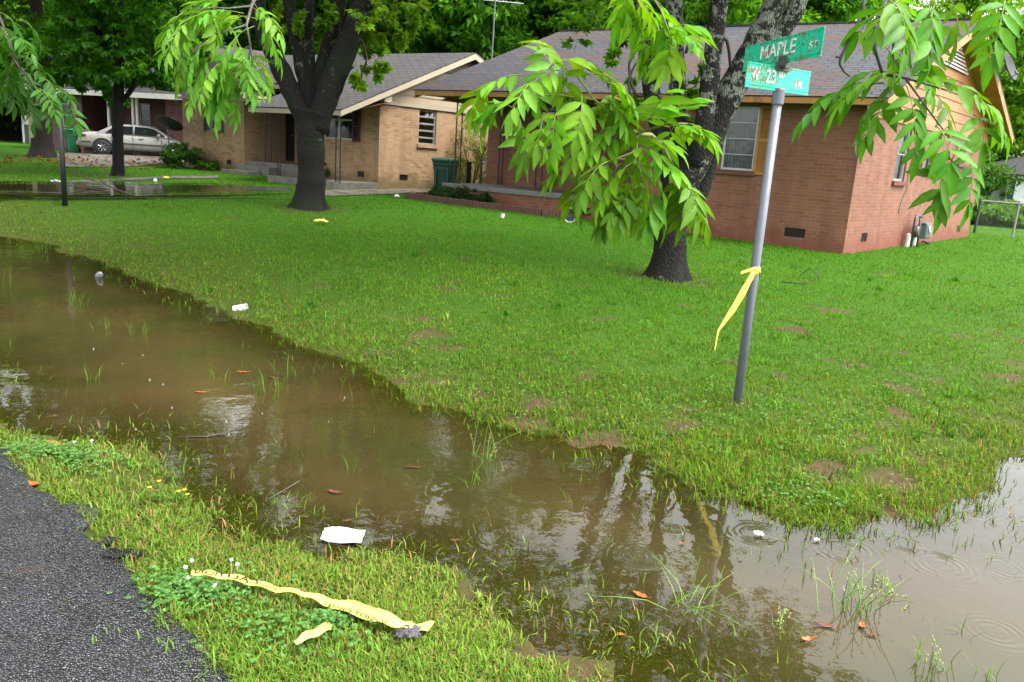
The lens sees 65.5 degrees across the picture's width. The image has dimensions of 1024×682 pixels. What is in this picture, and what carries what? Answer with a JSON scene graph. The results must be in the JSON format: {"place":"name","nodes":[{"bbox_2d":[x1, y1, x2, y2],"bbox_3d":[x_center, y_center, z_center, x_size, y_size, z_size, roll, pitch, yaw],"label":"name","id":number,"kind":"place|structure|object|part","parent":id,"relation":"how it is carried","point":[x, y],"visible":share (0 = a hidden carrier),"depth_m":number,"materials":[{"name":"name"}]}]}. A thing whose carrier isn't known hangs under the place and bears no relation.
{"place":"outdoors","nodes":[
{"label":"outdoors","id":0,"kind":"place"},
{"bbox_2d":[0,446,231,681],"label":"road","id":1,"kind":"structure","parent":0,"point":[44,637],"depth_m":2.67,"materials":[{"name":"grey asphalt"}]},
{"bbox_2d":[28,480,43,485],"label":"dead leaf","id":2,"kind":"object","parent":1,"relation":"on","point":[32,483],"visible":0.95,"depth_m":3.63,"materials":[{"name":"orange plant"}]},
{"bbox_2d":[98,535,118,544],"bbox_3d":[-1.599,0.787,3.159,0.064,0.012,0.076,4,13,0],"label":"plastic bag","id":3,"kind":"object","parent":1,"relation":"on","point":[111,539],"visible":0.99,"depth_m":3.15,"materials":[{"name":"grey plastic"}]},
{"bbox_2d":[98,548,144,559],"bbox_3d":[-1.494,0.808,3.046,0.174,0.024,0.075,4,13,0],"label":"plastic bag","id":4,"kind":"object","parent":1,"relation":"on","point":[108,554],"visible":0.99,"depth_m":3.04,"materials":[{"name":"black plastic"}]},
{"bbox_2d":[57,151,183,166],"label":"driveway","id":5,"kind":"structure","parent":0,"point":[143,157],"depth_m":31.36,"materials":[{"name":"grey concrete"}]},
{"bbox_2d":[63,128,80,151],"bbox_3d":[-19.199,-8.754,34.813,0.667,1.033,0.837,-3,15,-27],"label":"wheeled bin","id":6,"kind":"object","parent":5,"relation":"on","point":[71,139],"visible":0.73,"depth_m":34.55,"materials":[{"name":"green plastic"}]},
{"bbox_2d":[76,124,180,153],"bbox_3d":[-16.521,-8.953,35.614,5.102,1.348,2.120,0,14,-16],"label":"parked car","id":7,"kind":"object","parent":5,"relation":"on","point":[140,138],"visible":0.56,"depth_m":34.77,"materials":[{"name":"beige paint"}]},
{"bbox_3d":[-17.084,-9.196,34.640,1.080,0.337,0.223,0,14,-16],"label":"window","id":8,"kind":"part","parent":7,"relation":"part of","materials":[{"name":"black glass"}]},
{"bbox_3d":[-15.890,-9.190,34.975,1.240,0.347,0.228,0,14,-16],"label":"window","id":9,"kind":"part","parent":7,"relation":"part of","materials":[{"name":"black glass"}]},
{"bbox_2d":[67,176,217,181],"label":"path","id":10,"kind":"structure","parent":0,"point":[136,178],"depth_m":22.27,"materials":[{"name":"grey concrete"}]},
{"bbox_2d":[325,189,430,195],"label":"driveway","id":11,"kind":"structure","parent":0,"point":[329,192],"depth_m":21.54,"materials":[{"name":"grey concrete"}]},
{"bbox_2d":[0,139,1023,681],"bbox_3d":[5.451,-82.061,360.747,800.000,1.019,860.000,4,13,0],"label":"ground","id":12,"kind":"structure","parent":0,"point":[554,463],"depth_m":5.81,"materials":[{"name":"green plant"}]},
{"bbox_2d":[0,99,26,130],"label":"undergrowth","id":13,"kind":"object","parent":12,"relation":"on","point":[7,118],"visible":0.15,"depth_m":46.91,"materials":[{"name":"green plant"}]},
{"bbox_2d":[0,97,32,142],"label":"carport","id":14,"kind":"object","parent":12,"relation":"on","point":[7,133],"visible":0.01,"depth_m":48.74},
{"bbox_2d":[21,115,29,142],"bbox_3d":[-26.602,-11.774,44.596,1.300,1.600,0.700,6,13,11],"label":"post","id":15,"kind":"object","parent":12,"relation":"on","point":[25,131],"visible":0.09,"depth_m":44.44,"materials":[{"name":"white plastic"}]},
{"bbox_2d":[0,0,51,78],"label":"tree","id":16,"kind":"object","parent":12,"relation":"on","point":[15,5],"visible":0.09,"depth_m":49.01,"materials":[{"name":"green plant"}]},
{"bbox_2d":[0,0,91,157],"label":"tree","id":17,"kind":"object","parent":12,"relation":"on","point":[42,143],"visible":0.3,"depth_m":29.88,"materials":[{"name":"green plant"}]},
{"bbox_2d":[56,109,67,205],"bbox_3d":[-8.059,-3.185,14.280,0.110,1.904,0.107,4,13,0],"label":"post","id":18,"kind":"object","parent":12,"relation":"on","point":[62,167],"visible":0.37,"depth_m":14.25,"materials":[{"name":"grey metal"}]},
{"bbox_2d":[36,164,132,195],"bbox_3d":[-8.887,-3.497,17.143,1.584,0.408,5.282,-2,14,-22],"label":"fallen branch","id":19,"kind":"object","parent":12,"relation":"on","point":[103,191],"visible":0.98,"depth_m":15.40,"materials":[{"name":"brown wood"}]},
{"bbox_2d":[47,3,127,64],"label":"tree","id":20,"kind":"object","parent":12,"relation":"on","point":[103,38],"visible":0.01,"depth_m":51.51,"materials":[{"name":"green plant"}]},
{"bbox_2d":[0,153,205,169],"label":"leaf litter","id":21,"kind":"object","parent":12,"relation":"on","point":[41,156],"visible":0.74,"depth_m":28.36,"materials":[{"name":"brown plant"}]},
{"bbox_2d":[0,0,225,175],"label":"tree","id":22,"kind":"object","parent":12,"relation":"on","point":[75,23],"visible":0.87,"depth_m":21.39,"materials":[{"name":"green plant"}]},
{"bbox_2d":[1,194,268,198],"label":"curb","id":23,"kind":"structure","parent":12,"relation":"on","point":[122,197],"depth_m":15.22,"materials":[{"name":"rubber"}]},
{"bbox_2d":[25,68,266,154],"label":"brick house","id":24,"kind":"structure","parent":12,"relation":"on","point":[147,106],"depth_m":36.86,"materials":[{"name":"brown brick"}]},
{"bbox_2d":[62,103,68,126],"bbox_3d":[-20.621,-10.472,36.936,0.434,1.050,0.155,8,14,16],"label":"window","id":25,"kind":"structure","parent":24,"relation":"in","point":[65,107],"depth_m":36.91,"materials":[{"name":"glass"}]},
{"bbox_2d":[139,103,149,125],"bbox_3d":[-17.233,-10.469,37.559,0.614,1.400,0.155,8,14,16],"label":"window","id":26,"kind":"structure","parent":24,"relation":"in","point":[145,116],"depth_m":37.56,"materials":[{"name":"grey glass"}]},
{"bbox_2d":[0,181,295,195],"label":"puddle","id":27,"kind":"object","parent":12,"relation":"on","point":[130,188],"visible":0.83,"depth_m":17.44,"materials":[{"name":"liquid"}]},
{"bbox_2d":[148,480,188,502],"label":"wildflower","id":28,"kind":"object","parent":12,"relation":"on","point":[173,497],"visible":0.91,"depth_m":3.60,"materials":[{"name":"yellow plant"}]},
{"bbox_2d":[155,115,182,148],"bbox_3d":[-12.002,-6.890,27.945,0.974,1.959,0.707,4,13,0],"label":"satellite dish","id":29,"kind":"object","parent":12,"relation":"on","point":[168,123],"visible":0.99,"depth_m":27.66,"materials":[{"name":"metal"}]},
{"bbox_2d":[158,142,209,167],"bbox_3d":[-11.419,-6.500,27.826,1.728,0.941,1.651,4,13,0],"label":"bush","id":30,"kind":"object","parent":12,"relation":"on","point":[182,152],"visible":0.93,"depth_m":27.55,"materials":[{"name":"green plant"}]},
{"bbox_2d":[104,0,273,67],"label":"tree","id":31,"kind":"object","parent":12,"relation":"on","point":[177,9],"visible":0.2,"depth_m":45.90,"materials":[{"name":"green plant"}]},
{"bbox_2d":[197,159,219,169],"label":"bush","id":32,"kind":"object","parent":12,"relation":"on","point":[210,165],"visible":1,"depth_m":27.46,"materials":[{"name":"green plant"}]},
{"bbox_2d":[0,0,438,211],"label":"tree","id":33,"kind":"object","parent":12,"relation":"on","point":[312,95],"visible":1,"depth_m":15.16,"materials":[{"name":"green plant"}]},
{"bbox_2d":[232,303,247,310],"bbox_3d":[-2.656,-0.323,7.792,0.141,0.097,0.096,4,13,0],"label":"foam cup","id":34,"kind":"object","parent":12,"relation":"on","point":[236,307],"visible":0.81,"depth_m":7.75,"materials":[{"name":"white plastic"}]},
{"bbox_2d":[223,0,373,54],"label":"tree","id":35,"kind":"object","parent":12,"relation":"on","point":[255,44],"visible":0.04,"depth_m":48.94,"materials":[{"name":"green plant"}]},
{"bbox_2d":[191,569,433,630],"bbox_3d":[-0.730,0.896,2.786,0.944,0.052,0.126,7,14,15],"label":"caution tape","id":36,"kind":"object","parent":12,"relation":"on","point":[364,611],"visible":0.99,"depth_m":2.76,"materials":[{"name":"yellow plastic"}]},
{"bbox_2d":[294,622,330,644],"bbox_3d":[-0.631,0.940,2.560,0.050,0.034,0.170,11,15,28],"label":"tape scrap","id":37,"kind":"object","parent":12,"relation":"on","point":[322,628],"visible":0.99,"depth_m":2.55,"materials":[{"name":"yellow plastic"}]},
{"bbox_2d":[151,42,487,188],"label":"brick house","id":38,"kind":"structure","parent":12,"relation":"on","point":[386,133],"depth_m":24.15,"materials":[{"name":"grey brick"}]},
{"bbox_2d":[207,116,218,132],"bbox_3d":[-10.313,-7.792,27.719,0.632,1.090,0.252,12,15,31],"label":"window","id":39,"kind":"structure","parent":38,"relation":"in","point":[212,130],"depth_m":27.83,"materials":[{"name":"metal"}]},
{"bbox_2d":[286,113,294,161],"bbox_3d":[-7.873,-7.259,28.091,0.650,1.800,0.143,12,15,31],"label":"door","id":40,"kind":"structure","parent":38,"relation":"in","point":[290,122],"depth_m":28.10,"materials":[{"name":"wood"}]},
{"bbox_2d":[324,112,351,139],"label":"window","id":41,"kind":"structure","parent":38,"relation":"in","point":[346,120],"depth_m":24.09,"materials":[{"name":"glass"}]},
{"bbox_2d":[417,109,438,148],"bbox_3d":[-2.914,-6.530,24.312,1.100,1.210,0.891,12,15,32],"label":"window","id":42,"kind":"structure","parent":38,"relation":"in","point":[422,116],"depth_m":24.32,"materials":[{"name":"metal"}]},
{"bbox_2d":[314,219,328,221],"bbox_3d":[-3.366,-2.130,14.031,0.282,0.050,0.162,4,13,0],"label":"paper scrap","id":43,"kind":"object","parent":12,"relation":"on","point":[322,220],"visible":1,"depth_m":13.99,"materials":[{"name":"yellow paper"}]},
{"bbox_2d":[324,161,330,177],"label":"bush","id":44,"kind":"object","parent":12,"relation":"on","point":[326,171],"visible":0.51,"depth_m":24.02,"materials":[{"name":"green plant"}]},
{"bbox_2d":[265,0,504,54],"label":"tree","id":45,"kind":"object","parent":12,"relation":"on","point":[442,32],"visible":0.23,"depth_m":45.50,"materials":[{"name":"green plant"}]},
{"bbox_2d":[395,624,420,637],"bbox_3d":[-0.343,0.954,2.632,0.087,0.019,0.074,4,13,0],"label":"plastic scrap","id":46,"kind":"object","parent":12,"relation":"on","point":[408,631],"visible":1,"depth_m":2.62,"materials":[{"name":"grey plastic"}]},
{"bbox_2d":[427,184,455,198],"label":"shrub","id":47,"kind":"object","parent":12,"relation":"on","point":[433,191],"visible":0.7,"depth_m":19.90,"materials":[{"name":"green plant"}]},
{"bbox_2d":[431,157,459,195],"bbox_3d":[-1.806,-4.402,21.489,0.620,1.050,0.778,7,13,12],"label":"wheeled bin","id":48,"kind":"object","parent":12,"relation":"on","point":[443,168],"visible":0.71,"depth_m":21.17,"materials":[{"name":"green plastic"}]},
{"bbox_2d":[445,185,475,199],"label":"shrub","id":49,"kind":"object","parent":12,"relation":"on","point":[456,194],"visible":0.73,"depth_m":19.63,"materials":[{"name":"green plant"}]},
{"bbox_2d":[389,0,543,60],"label":"tree","id":50,"kind":"object","parent":12,"relation":"on","point":[463,20],"visible":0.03,"depth_m":48.96,"materials":[{"name":"green plant"}]},
{"bbox_2d":[446,123,487,183],"bbox_3d":[-1.192,-5.754,24.706,2.468,2.353,2.496,4,13,0],"label":"bush","id":51,"kind":"object","parent":12,"relation":"on","point":[475,156],"visible":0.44,"depth_m":24.48,"materials":[{"name":"green plant"}]},
{"bbox_2d":[466,162,471,182],"bbox_3d":[-1.214,-4.490,22.180,0.140,0.984,0.140,4,13,0],"label":"wooden post","id":52,"kind":"object","parent":12,"relation":"on","point":[468,174],"visible":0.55,"depth_m":22.09,"materials":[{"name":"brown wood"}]},
{"bbox_2d":[460,188,495,202],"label":"shrub","id":53,"kind":"object","parent":12,"relation":"on","point":[486,197],"visible":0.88,"depth_m":19.47,"materials":[{"name":"green plant"}]},
{"bbox_2d":[479,158,486,183],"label":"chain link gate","id":54,"kind":"structure","parent":12,"relation":"on","point":[480,171],"depth_m":23.53,"materials":[{"name":"metal"}]},
{"bbox_2d":[405,192,581,218],"bbox_3d":[-0.555,-3.279,19.352,4.764,0.309,0.861,12,16,33],"label":"planter border","id":55,"kind":"object","parent":12,"relation":"on","point":[423,196],"visible":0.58,"depth_m":19.00,"materials":[{"name":"brick"}]},
{"bbox_2d":[486,0,522,58],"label":"antenna mast","id":56,"kind":"object","parent":12,"relation":"on","point":[495,1],"visible":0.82,"depth_m":25.34,"materials":[{"name":"metal"}]},
{"bbox_2d":[0,299,1010,666],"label":"clover","id":57,"kind":"object","parent":12,"relation":"on","point":[332,617],"visible":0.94,"depth_m":2.85,"materials":[{"name":"green plant"}]},
{"bbox_2d":[427,0,664,59],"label":"tree","id":58,"kind":"object","parent":12,"relation":"on","point":[529,14],"visible":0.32,"depth_m":41.70,"materials":[{"name":"green plant"}]},
{"bbox_2d":[565,208,574,221],"bbox_3d":[1.261,-2.752,17.376,0.316,0.316,0.243,4,13,0],"label":"bucket","id":59,"kind":"object","parent":12,"relation":"on","point":[570,217],"visible":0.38,"depth_m":17.46,"materials":[{"name":"grey plastic"}]},
{"bbox_2d":[591,0,691,26],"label":"tree","id":60,"kind":"object","parent":12,"relation":"on","point":[652,2],"depth_m":47.19,"materials":[{"name":"green plant"}]},
{"bbox_2d":[595,553,745,631],"bbox_3d":[0.611,0.974,3.036,0.522,0.235,0.430,8,14,17],"label":"grass clump","id":61,"kind":"object","parent":12,"relation":"on","point":[693,609],"visible":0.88,"depth_m":3.06,"materials":[{"name":"green plant"}]},
{"bbox_2d":[414,18,1014,253],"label":"brick house","id":62,"kind":"structure","parent":12,"relation":"on","point":[831,193],"depth_m":16.72,"materials":[{"name":"orange"}]},
{"bbox_2d":[539,108,581,157],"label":"window","id":63,"kind":"structure","parent":62,"relation":"in","point":[553,111],"depth_m":20.95,"materials":[{"name":"glass"}]},
{"bbox_2d":[716,103,760,176],"bbox_3d":[4.934,-4.198,16.612,0.953,1.470,1.002,12,15,31],"label":"window","id":64,"kind":"structure","parent":62,"relation":"in","point":[740,143],"depth_m":16.40,"materials":[{"name":"glass"}]},
{"bbox_2d":[891,127,909,185],"bbox_3d":[8.351,-3.972,17.172,0.252,1.220,0.922,15,17,40],"label":"window","id":65,"kind":"structure","parent":62,"relation":"in","point":[896,182],"depth_m":17.36,"materials":[{"name":"metal"}]},
{"bbox_2d":[1001,52,1017,79],"bbox_3d":[12.233,-6.743,19.537,0.749,0.659,0.370,-2,14,-24],"label":"satellite dish","id":66,"kind":"object","parent":62,"relation":"attached to","point":[1011,68],"visible":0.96,"depth_m":19.64,"materials":[{"name":"grey metal"}]},
{"bbox_2d":[454,0,1023,282],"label":"tree","id":67,"kind":"object","parent":12,"relation":"on","point":[685,152],"visible":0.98,"depth_m":3.42,"materials":[{"name":"green plant"}]},
{"bbox_2d":[649,0,834,26],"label":"tree","id":68,"kind":"object","parent":12,"relation":"on","point":[742,12],"visible":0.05,"depth_m":42.34,"materials":[{"name":"green plant"}]},
{"bbox_2d":[733,26,825,403],"bbox_3d":[1.634,-0.607,5.359,0.423,2.711,0.932,7,13,12],"label":"street sign","id":69,"kind":"object","parent":12,"relation":"on","point":[766,65],"visible":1,"depth_m":5.13,"materials":[{"name":"metal"}]},
{"bbox_2d":[714,267,760,350],"bbox_3d":[1.506,-0.225,5.354,0.290,0.582,0.087,0,13,-14],"label":"caution tape","id":70,"kind":"object","parent":69,"relation":"attached to","point":[753,271],"visible":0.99,"depth_m":5.31,"materials":[{"name":"yellow plastic"}]},
{"bbox_2d":[782,265,818,284],"bbox_3d":[4.272,-0.948,11.397,0.351,0.126,1.633,12,16,32],"label":"wire","id":71,"kind":"object","parent":12,"relation":"on","point":[801,274],"visible":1,"depth_m":11.17,"materials":[{"name":"metal"}]},
{"bbox_2d":[804,0,925,21],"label":"tree","id":72,"kind":"object","parent":12,"relation":"on","point":[843,10],"visible":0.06,"depth_m":46.78,"materials":[{"name":"green plant"}]},
{"bbox_2d":[904,215,931,246],"bbox_3d":[9.431,-2.498,18.419,0.995,0.831,0.267,-9,18,-43],"label":"gas meter","id":73,"kind":"object","parent":12,"relation":"on","point":[921,230],"visible":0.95,"depth_m":18.23,"materials":[{"name":"metal"}]},
{"bbox_2d":[909,0,1023,159],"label":"tree","id":74,"kind":"object","parent":12,"relation":"on","point":[1013,90],"visible":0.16,"depth_m":52.96,"materials":[{"name":"green plant"}]},
{"bbox_2d":[970,195,1009,225],"bbox_3d":[17.846,-4.986,30.383,2.530,1.184,2.443,-6,16,-36],"label":"bush","id":75,"kind":"object","parent":12,"relation":"on","point":[993,221],"visible":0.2,"depth_m":29.84,"materials":[{"name":"green plant"}]},
{"bbox_2d":[972,198,1023,226],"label":"bush","id":76,"kind":"object","parent":12,"relation":"on","point":[983,211],"visible":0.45,"depth_m":29.36,"materials":[{"name":"green plant"}]},
{"bbox_2d":[973,197,1023,236],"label":"chain link fence","id":77,"kind":"object","parent":12,"relation":"on","point":[1019,203],"visible":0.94,"depth_m":24.41,"materials":[{"name":"metal"}]},
{"bbox_2d":[976,137,1023,200],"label":"undergrowth","id":78,"kind":"object","parent":12,"relation":"on","point":[998,178],"visible":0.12,"depth_m":43.57,"materials":[{"name":"green plant"}]},
{"bbox_2d":[981,157,1023,203],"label":"white house","id":79,"kind":"structure","parent":12,"relation":"on","point":[1019,188],"depth_m":45.90,"materials":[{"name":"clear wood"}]},
{"bbox_2d":[987,38,1023,162],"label":"tree","id":80,"kind":"object","parent":12,"relation":"on","point":[1011,154],"visible":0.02,"depth_m":58.31,"materials":[{"name":"green plant"}]},
{"bbox_2d":[0,236,1023,681],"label":"water","id":81,"kind":"structure","parent":0,"point":[168,362],"depth_m":3.96,"materials":[{"name":"brown liquid"}]},
{"bbox_2d":[179,428,241,437],"bbox_3d":[-1.701,0.527,4.497,0.335,0.028,0.049,-2,14,-24],"label":"stick","id":82,"kind":"object","parent":81,"relation":"in","point":[222,433],"visible":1,"depth_m":4.48,"materials":[{"name":"brown wood"}]},
{"bbox_2d":[268,480,299,499],"bbox_3d":[-1.099,0.718,3.844,0.008,0.026,0.210,10,15,26],"label":"stick","id":83,"kind":"object","parent":81,"relation":"in","point":[283,490],"visible":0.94,"depth_m":3.83,"materials":[{"name":"grey wood"}]},
{"bbox_2d":[326,489,342,493],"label":"dead leaf","id":84,"kind":"object","parent":81,"relation":"on","point":[333,491],"visible":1,"depth_m":3.87,"materials":[{"name":"plant"}]},
{"bbox_2d":[320,527,365,542],"bbox_3d":[-0.730,0.839,3.440,0.188,0.016,0.138,4,13,0],"label":"card scrap","id":85,"kind":"object","parent":81,"relation":"on","point":[339,534],"visible":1,"depth_m":3.44,"materials":[{"name":"white paper"}]},
{"bbox_2d":[470,421,518,463],"bbox_3d":[-0.123,0.579,4.423,0.248,0.281,0.245,10,14,23],"label":"rush plant","id":86,"kind":"object","parent":81,"relation":"in","point":[488,445],"visible":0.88,"depth_m":4.45,"materials":[{"name":"green plant"}]},
{"bbox_2d":[632,590,651,597],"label":"dead leaf","id":87,"kind":"object","parent":81,"relation":"on","point":[638,593],"visible":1,"depth_m":3.13,"materials":[{"name":"orange plant"}]},
{"bbox_2d":[753,530,763,535],"bbox_3d":[1.152,0.893,3.714,0.049,0.018,0.035,4,13,0],"label":"foam scrap","id":88,"kind":"object","parent":81,"relation":"on","point":[757,532],"visible":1,"depth_m":3.71,"materials":[{"name":"white plastic"}]},
{"bbox_2d":[775,606,790,629],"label":"rush plant","id":89,"kind":"object","parent":81,"relation":"in","point":[780,616],"visible":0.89,"depth_m":3.00,"materials":[{"name":"green plant"}]},
{"bbox_2d":[800,635,814,640],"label":"dead leaf","id":90,"kind":"object","parent":81,"relation":"on","point":[807,638],"visible":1,"depth_m":2.90,"materials":[{"name":"orange plant"}]},
{"bbox_2d":[813,621,840,627],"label":"dead leaf","id":91,"kind":"object","parent":81,"relation":"on","point":[825,624],"visible":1,"depth_m":3.00,"materials":[{"name":"red plant"}]},
{"bbox_2d":[800,538,919,619],"bbox_3d":[1.376,0.969,3.140,0.424,0.295,0.349,11,15,30],"label":"rush plant","id":92,"kind":"object","parent":81,"relation":"in","point":[860,595],"visible":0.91,"depth_m":3.11,"materials":[{"name":"green plant"}]},
{"bbox_2d":[858,620,865,626],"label":"dead leaf","id":93,"kind":"object","parent":81,"relation":"on","point":[861,624],"visible":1,"depth_m":3.02,"materials":[{"name":"orange plant"}]},
{"bbox_2d":[873,575,906,609],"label":"rush plant","id":94,"kind":"object","parent":81,"relation":"in","point":[886,584],"visible":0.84,"depth_m":3.27,"materials":[{"name":"green plant"}]},
{"bbox_2d":[913,635,961,676],"bbox_3d":[1.481,1.126,2.769,0.184,0.171,0.172,6,13,10],"label":"rush plant","id":95,"kind":"object","parent":81,"relation":"in","point":[933,643],"visible":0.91,"depth_m":2.80,"materials":[{"name":"green plant"}]}
]}

